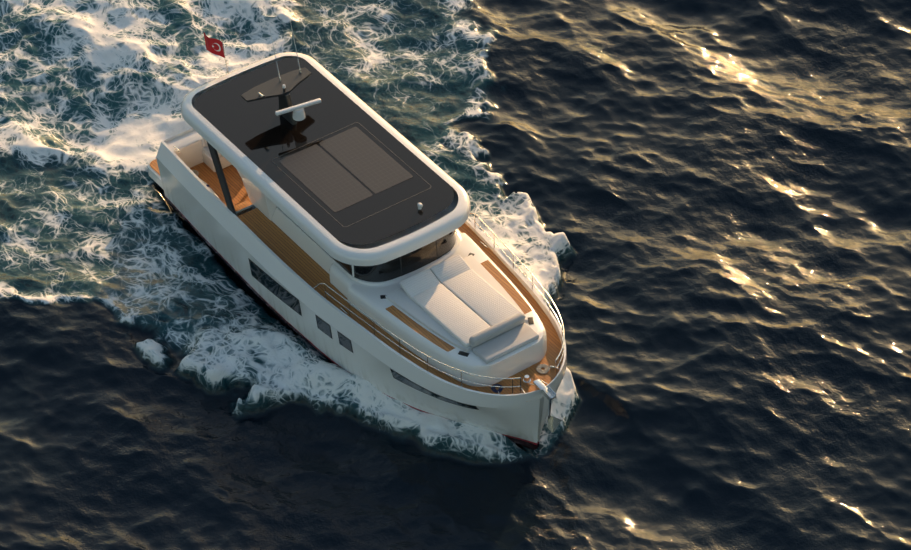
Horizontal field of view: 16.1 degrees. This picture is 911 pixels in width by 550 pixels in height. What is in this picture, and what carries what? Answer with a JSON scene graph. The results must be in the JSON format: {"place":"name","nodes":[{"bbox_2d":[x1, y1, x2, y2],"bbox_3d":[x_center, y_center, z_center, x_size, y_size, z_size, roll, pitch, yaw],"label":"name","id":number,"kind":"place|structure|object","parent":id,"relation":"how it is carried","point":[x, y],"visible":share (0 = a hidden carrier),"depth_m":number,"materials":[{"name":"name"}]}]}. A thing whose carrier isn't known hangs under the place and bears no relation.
{"place":"outdoors","nodes":[
{"label":"outdoors","id":0,"kind":"place"},
{"bbox_2d":[293,108,304,120],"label":"radar pedestal","id":1,"kind":"object","parent":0,"point":[298,114],"visible":0.77,"depth_m":83.75,"materials":[{"name":"white plastic"}]},
{"bbox_2d":[275,98,320,115],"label":"radar antenna","id":2,"kind":"object","parent":1,"relation":"on","point":[298,106],"visible":1,"depth_m":83.67,"materials":[{"name":"white plastic"}]},
{"bbox_2d":[0,0,910,549],"bbox_3d":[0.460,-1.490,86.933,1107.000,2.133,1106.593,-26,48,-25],"label":"sea","id":3,"kind":"structure","parent":0,"point":[694,216],"depth_m":84.88,"materials":[{"name":"liquid"}]},
{"bbox_2d":[156,128,566,449],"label":"hull","id":4,"kind":"object","parent":3,"relation":"on","point":[225,234],"visible":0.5,"depth_m":81.45,"materials":[{"name":"paint"}]},
{"bbox_2d":[147,159,163,189],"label":"swim platform","id":5,"kind":"structure","parent":4,"relation":"attached to","point":[153,174],"depth_m":87.89,"materials":[{"name":"white plastic"}]},
{"bbox_2d":[150,159,159,174],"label":"swim platform deck","id":6,"kind":"structure","parent":5,"relation":"on","point":[154,164],"depth_m":88.01,"materials":[{"name":"brown wood"}]},
{"bbox_2d":[166,130,202,167],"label":"transom block","id":7,"kind":"structure","parent":4,"relation":"attached to","point":[188,146],"depth_m":86.65,"materials":[{"name":"white plastic"}]},
{"bbox_2d":[222,41,227,72],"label":"flag staff","id":8,"kind":"object","parent":7,"relation":"on","point":[225,57],"visible":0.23,"depth_m":86.37,"materials":[{"name":"silver metal"}]},
{"bbox_2d":[204,33,224,57],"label":"flag","id":9,"kind":"object","parent":8,"relation":"attached to","point":[214,46],"visible":1,"depth_m":86.40,"materials":[{"name":"red fabric"}]},
{"bbox_2d":[190,162,251,205],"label":"cockpit sole","id":10,"kind":"object","parent":4,"relation":"in","point":[235,184],"depth_m":86.44,"materials":[{"name":"brown wood"}]},
{"bbox_2d":[202,150,231,171],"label":"bench base","id":11,"kind":"object","parent":10,"relation":"on","point":[208,161],"visible":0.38,"depth_m":86.78,"materials":[{"name":"white plastic"}]},
{"bbox_2d":[201,136,207,146],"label":"bench back","id":12,"kind":"object","parent":11,"relation":"on","point":[204,142],"visible":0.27,"depth_m":86.64,"materials":[{"name":"white fabric"}]},
{"bbox_2d":[203,146,221,157],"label":"seat cushion","id":13,"kind":"object","parent":11,"relation":"on","point":[206,150],"visible":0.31,"depth_m":86.65,"materials":[{"name":"white fabric"}]},
{"bbox_2d":[207,142,236,215],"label":"roof strut","id":14,"kind":"object","parent":4,"relation":"on","point":[221,177],"visible":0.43,"depth_m":84.25,"materials":[{"name":"black metal"}]},
{"bbox_2d":[248,258,301,315],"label":"window frame","id":15,"kind":"object","parent":4,"relation":"attached to","point":[278,284],"visible":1,"depth_m":82.93,"materials":[{"name":"black metal"}]},
{"bbox_2d":[249,260,300,314],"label":"hull window","id":16,"kind":"structure","parent":15,"relation":"in","point":[274,287],"depth_m":83.02,"materials":[{"name":"black glass"}]},
{"bbox_2d":[315,314,332,338],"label":"window frame","id":17,"kind":"object","parent":4,"relation":"attached to","point":[326,323],"visible":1,"depth_m":81.50,"materials":[{"name":"black metal"}]},
{"bbox_2d":[316,316,330,336],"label":"hull window","id":18,"kind":"structure","parent":17,"relation":"in","point":[324,327],"depth_m":81.56,"materials":[{"name":"black glass"}]},
{"bbox_2d":[337,331,352,352],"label":"window frame","id":19,"kind":"object","parent":4,"relation":"attached to","point":[348,339],"visible":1,"depth_m":81.01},
{"bbox_2d":[338,333,351,350],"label":"hull window","id":20,"kind":"structure","parent":19,"relation":"in","point":[345,342],"depth_m":81.04,"materials":[{"name":"black glass"}]},
{"bbox_2d":[162,141,565,401],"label":"bulwark","id":21,"kind":"object","parent":4,"relation":"on","point":[522,280],"visible":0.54,"depth_m":81.38,"materials":[{"name":"white plastic"}]},
{"bbox_2d":[314,283,520,378],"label":"guard rail","id":22,"kind":"object","parent":21,"relation":"attached to","point":[410,345],"visible":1,"depth_m":78.93,"materials":[{"name":"silver metal"}]},
{"bbox_2d":[325,292,520,386],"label":"guard rail","id":23,"kind":"object","parent":21,"relation":"on","point":[413,355],"visible":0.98,"depth_m":79.11,"materials":[{"name":"silver metal"}]},
{"bbox_2d":[470,213,564,360],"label":"guard rail","id":24,"kind":"object","parent":21,"relation":"attached to","point":[537,281],"visible":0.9,"depth_m":80.60,"materials":[{"name":"silver metal"}]},
{"bbox_2d":[475,222,563,368],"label":"guard rail","id":25,"kind":"object","parent":21,"relation":"on","point":[531,282],"visible":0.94,"depth_m":81.11,"materials":[{"name":"silver metal"}]},
{"bbox_2d":[237,208,563,401],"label":"teak deck","id":26,"kind":"object","parent":4,"relation":"on","point":[287,250],"visible":0.17,"depth_m":81.54,"materials":[{"name":"brown wood"}]},
{"bbox_2d":[234,201,251,215],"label":"step","id":27,"kind":"object","parent":26,"relation":"on","point":[240,206],"visible":0.25,"depth_m":84.54,"materials":[{"name":"brown wood"}]},
{"bbox_2d":[236,204,255,215],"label":"step riser","id":28,"kind":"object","parent":26,"relation":"on","point":[252,206],"depth_m":84.47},
{"bbox_2d":[254,163,458,285],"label":"deck house","id":29,"kind":"structure","parent":26,"relation":"on","point":[419,260],"depth_m":81.40,"materials":[{"name":"white plastic"}]},
{"bbox_2d":[181,52,470,265],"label":"roof shell","id":30,"kind":"object","parent":29,"relation":"on","point":[307,223],"visible":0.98,"depth_m":82.33},
{"bbox_2d":[237,170,276,220],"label":"side wing","id":31,"kind":"structure","parent":30,"relation":"attached to","point":[262,203],"depth_m":83.94,"materials":[{"name":"white plastic"}]},
{"bbox_2d":[194,58,453,244],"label":"roof panel","id":32,"kind":"structure","parent":30,"relation":"on","point":[260,134],"depth_m":83.73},
{"bbox_2d":[279,93,296,124],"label":"mast","id":33,"kind":"object","parent":32,"relation":"on","point":[285,101],"visible":0.5,"depth_m":84.21,"materials":[{"name":"metal"}]},
{"bbox_2d":[241,67,310,101],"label":"radar mast wing","id":34,"kind":"structure","parent":33,"relation":"on","point":[291,81],"depth_m":84.21,"materials":[{"name":"grey metal"}]},
{"bbox_2d":[279,144,372,211],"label":"solar panel","id":35,"kind":"object","parent":30,"relation":"on","point":[330,182],"visible":1,"depth_m":82.52,"materials":[{"name":"grey glass"}]},
{"bbox_2d":[272,122,431,226],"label":"sunroof frame","id":36,"kind":"object","parent":30,"relation":"on","point":[321,206],"visible":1,"depth_m":82.54,"materials":[{"name":"grey"}]},
{"bbox_2d":[319,127,412,193],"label":"solar panel","id":37,"kind":"object","parent":30,"relation":"on","point":[366,160],"visible":1,"depth_m":83.05,"materials":[{"name":"grey glass"}]},
{"bbox_2d":[329,229,460,296],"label":"windscreen brow","id":38,"kind":"object","parent":26,"relation":"on","point":[341,281],"visible":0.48,"depth_m":81.52,"materials":[{"name":"white plastic"}]},
{"bbox_2d":[347,233,546,386],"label":"foredeck coachroof","id":39,"kind":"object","parent":26,"relation":"on","point":[370,302],"depth_m":79.49,"materials":[{"name":"white plastic"}]},
{"bbox_2d":[386,305,454,351],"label":"teak deck panel","id":40,"kind":"object","parent":39,"relation":"on","point":[415,326],"visible":1,"depth_m":79.66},
{"bbox_2d":[385,255,527,351],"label":"sun pad base","id":41,"kind":"object","parent":39,"relation":"on","point":[401,300],"visible":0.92,"depth_m":80.25,"materials":[{"name":"white plastic"}]},
{"bbox_2d":[399,269,440,299],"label":"headrest cushion","id":42,"kind":"object","parent":41,"relation":"on","point":[420,282],"visible":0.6,"depth_m":80.64,"materials":[{"name":"white fabric"}]},
{"bbox_2d":[430,254,470,283],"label":"headrest cushion","id":43,"kind":"object","parent":41,"relation":"on","point":[448,269],"visible":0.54,"depth_m":81.04,"materials":[{"name":"white fabric"}]},
{"bbox_2d":[412,284,489,346],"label":"sunpad","id":44,"kind":"object","parent":41,"relation":"on","point":[452,314],"visible":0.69,"depth_m":79.79,"materials":[{"name":"white fabric"}]},
{"bbox_2d":[442,269,525,326],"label":"sunpad","id":45,"kind":"object","parent":41,"relation":"on","point":[481,298],"visible":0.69,"depth_m":80.20,"materials":[{"name":"white fabric"}]},
{"bbox_2d":[469,312,524,346],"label":"backrest cushion","id":46,"kind":"object","parent":41,"relation":"on","point":[497,329],"visible":0.98,"depth_m":79.04,"materials":[{"name":"white fabric"}]},
{"bbox_2d":[458,351,468,356],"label":"cup holder","id":47,"kind":"object","parent":39,"relation":"on","point":[462,353],"visible":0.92,"depth_m":78.87,"materials":[{"name":"black"}]},
{"bbox_2d":[472,323,538,363],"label":"bow seat cushion","id":48,"kind":"object","parent":39,"relation":"on","point":[501,345],"visible":1,"depth_m":78.96,"materials":[{"name":"white fabric"}]},
{"bbox_2d":[480,260,531,313],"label":"deck panel","id":49,"kind":"object","parent":39,"relation":"on","point":[505,284],"visible":1,"depth_m":80.82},
{"bbox_2d":[528,317,533,324],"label":"cup holder","id":50,"kind":"object","parent":39,"relation":"on","point":[530,320],"visible":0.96,"depth_m":79.74,"materials":[{"name":"black metal"}]},
{"bbox_2d":[491,384,502,392],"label":"rope coil","id":51,"kind":"object","parent":26,"relation":"on","point":[500,389],"visible":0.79,"depth_m":78.80,"materials":[{"name":"blue fabric"}]},
{"bbox_2d":[523,379,530,385],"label":"windlass base","id":52,"kind":"object","parent":26,"relation":"on","point":[526,383],"visible":0.69,"depth_m":78.85,"materials":[{"name":"silver metal"}]},
{"bbox_2d":[524,375,529,381],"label":"windlass","id":53,"kind":"object","parent":52,"relation":"on","point":[526,378],"visible":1,"depth_m":78.81,"materials":[{"name":"silver metal"}]},
{"bbox_2d":[536,364,549,373],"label":"rope coil","id":54,"kind":"object","parent":26,"relation":"on","point":[545,370],"visible":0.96,"depth_m":79.31,"materials":[{"name":"beige fabric"}]},
{"bbox_2d":[390,369,478,409],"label":"window frame","id":55,"kind":"object","parent":4,"relation":"attached to","point":[432,392],"visible":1,"depth_m":79.23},
{"bbox_2d":[391,370,475,408],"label":"hull window","id":56,"kind":"structure","parent":55,"relation":"in","point":[403,380],"depth_m":79.42,"materials":[{"name":"black glass"}]},
{"bbox_2d":[533,379,554,399],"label":"bow roller","id":57,"kind":"object","parent":4,"relation":"attached to","point":[539,384],"visible":0.73,"depth_m":78.32,"materials":[{"name":"silver metal"}]},
{"bbox_2d":[542,389,550,400],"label":"bow roller","id":58,"kind":"object","parent":57,"relation":"attached to","point":[546,395],"visible":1,"depth_m":78.11,"materials":[{"name":"silver metal"}]},
{"bbox_2d":[547,394,551,418],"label":"anchor","id":59,"kind":"object","parent":57,"relation":"hanging from","point":[549,409],"visible":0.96,"depth_m":78.46,"materials":[{"name":"silver metal"}]},
{"bbox_2d":[548,415,561,432],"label":"anchor fluke","id":60,"kind":"object","parent":59,"relation":"hanging from","point":[553,423],"visible":0.91,"depth_m":78.72,"materials":[{"name":"silver metal"}]}
]}

